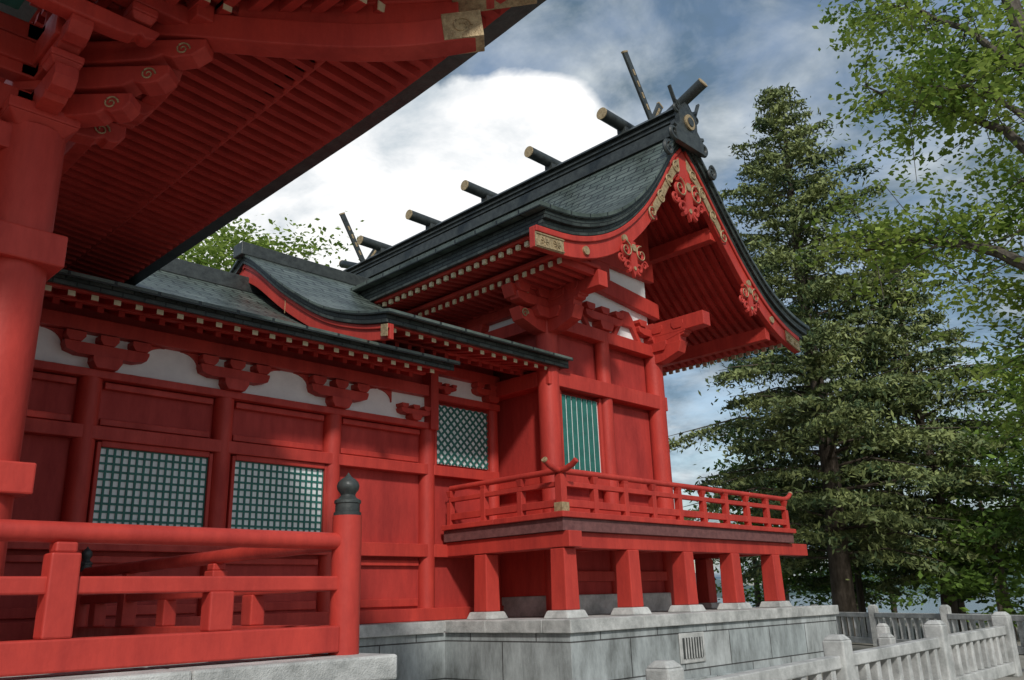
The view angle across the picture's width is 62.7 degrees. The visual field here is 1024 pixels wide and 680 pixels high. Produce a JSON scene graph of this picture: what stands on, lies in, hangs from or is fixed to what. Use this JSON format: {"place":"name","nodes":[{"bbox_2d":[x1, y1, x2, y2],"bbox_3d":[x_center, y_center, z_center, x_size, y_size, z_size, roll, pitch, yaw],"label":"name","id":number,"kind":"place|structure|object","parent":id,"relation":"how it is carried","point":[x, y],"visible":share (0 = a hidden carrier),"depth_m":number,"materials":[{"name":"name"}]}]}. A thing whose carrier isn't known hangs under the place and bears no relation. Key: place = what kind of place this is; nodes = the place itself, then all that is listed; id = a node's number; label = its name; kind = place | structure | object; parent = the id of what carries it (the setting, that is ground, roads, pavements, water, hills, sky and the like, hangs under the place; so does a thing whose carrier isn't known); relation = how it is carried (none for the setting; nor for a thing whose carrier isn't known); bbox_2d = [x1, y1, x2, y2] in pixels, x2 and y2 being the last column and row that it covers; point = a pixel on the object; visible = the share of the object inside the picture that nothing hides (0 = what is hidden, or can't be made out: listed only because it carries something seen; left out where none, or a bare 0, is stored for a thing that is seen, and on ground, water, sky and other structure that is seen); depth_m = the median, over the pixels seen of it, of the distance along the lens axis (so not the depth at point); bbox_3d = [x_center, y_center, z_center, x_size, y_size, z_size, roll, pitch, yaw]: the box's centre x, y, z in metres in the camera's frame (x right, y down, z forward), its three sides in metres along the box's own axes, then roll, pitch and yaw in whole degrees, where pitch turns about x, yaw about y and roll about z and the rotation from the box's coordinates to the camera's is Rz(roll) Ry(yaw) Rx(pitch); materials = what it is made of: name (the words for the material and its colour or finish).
{"place":"outdoors","nodes":[
{"label":"outdoors","id":0,"kind":"place"},
{"bbox_2d":[0,0,545,679],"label":"worship hall","id":1,"kind":"structure","parent":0,"point":[140,140],"depth_m":7.52,"materials":[{"name":"paint"}]},
{"bbox_2d":[0,473,361,676],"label":"red railing","id":2,"kind":"object","parent":1,"relation":"on","point":[66,584],"visible":1,"depth_m":6.24,"materials":[{"name":"paint"}]},
{"bbox_2d":[178,0,1023,585],"label":"sky","id":3,"kind":"structure","parent":0,"point":[543,84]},
{"bbox_2d":[695,531,1023,597],"bbox_3d":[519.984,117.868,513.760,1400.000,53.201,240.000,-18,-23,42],"label":"hills","id":4,"kind":"structure","parent":0,"point":[718,582],"depth_m":631.24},
{"bbox_2d":[717,590,1023,612],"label":"water","id":5,"kind":"structure","parent":0,"point":[928,606],"depth_m":89.12,"materials":[{"name":"blue liquid"}]},
{"bbox_2d":[791,595,1023,679],"bbox_3d":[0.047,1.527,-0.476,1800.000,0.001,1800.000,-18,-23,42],"label":"ground","id":6,"kind":"structure","parent":0,"point":[857,646],"depth_m":26.99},
{"bbox_2d":[177,211,363,271],"bbox_3d":[-11.921,3.197,32.759,11.281,17.484,17.810,-18,-23,42],"label":"deciduous tree","id":7,"kind":"object","parent":6,"relation":"on","point":[223,240],"visible":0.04,"depth_m":33.95,"materials":[{"name":"green plant"}]},
{"bbox_2d":[359,605,838,679],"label":"stone podium","id":8,"kind":"object","parent":6,"relation":"on","point":[710,643],"visible":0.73,"depth_m":14.42,"materials":[{"name":"stone"}]},
{"bbox_2d":[0,241,572,640],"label":"connecting hall","id":9,"kind":"structure","parent":8,"relation":"on","point":[256,387],"depth_m":14.16,"materials":[{"name":"paint"}]},
{"bbox_2d":[339,50,809,619],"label":"shrine main hall","id":10,"kind":"structure","parent":8,"relation":"on","point":[621,270],"depth_m":18.30,"materials":[{"name":"paint"}]},
{"bbox_2d":[645,612,1022,679],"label":"stone fence","id":11,"kind":"object","parent":6,"relation":"on","point":[938,652],"visible":1,"depth_m":11.54,"materials":[{"name":"stone"}]},
{"bbox_2d":[746,350,926,607],"bbox_3d":[14.111,6.266,37.408,8.271,12.711,8.490,-18,-23,42],"label":"conifer tree","id":12,"kind":"object","parent":6,"relation":"on","point":[818,583],"visible":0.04,"depth_m":36.20,"materials":[{"name":"green plant"}]},
{"bbox_2d":[668,82,1023,635],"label":"conifer tree","id":13,"kind":"object","parent":6,"relation":"on","point":[826,428],"visible":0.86,"depth_m":30.24,"materials":[{"name":"green plant"}]},
{"bbox_2d":[689,344,1023,639],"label":"distant trees","id":14,"kind":"object","parent":6,"relation":"on","point":[973,583],"visible":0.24,"depth_m":28.23,"materials":[{"name":"green plant"}]},
{"bbox_2d":[876,623,895,645],"bbox_3d":[6.432,5.419,14.376,0.246,0.970,4.146,-8,-19,21],"label":"stone fence","id":15,"kind":"object","parent":6,"relation":"on","point":[885,636],"visible":0.29,"depth_m":12.74,"materials":[{"name":"stone"}]},
{"bbox_2d":[776,0,1023,477],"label":"deciduous tree","id":16,"kind":"object","parent":6,"relation":"on","point":[949,96],"visible":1,"depth_m":17.61,"materials":[{"name":"green plant"}]},
{"bbox_2d":[795,235,1023,631],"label":"conifer tree","id":17,"kind":"object","parent":6,"relation":"on","point":[929,360],"visible":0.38,"depth_m":30.85,"materials":[{"name":"green plant"}]},
{"bbox_2d":[811,604,1023,654],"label":"stone fence","id":18,"kind":"object","parent":6,"relation":"on","point":[873,615],"visible":0.59,"depth_m":24.40,"materials":[{"name":"stone"}]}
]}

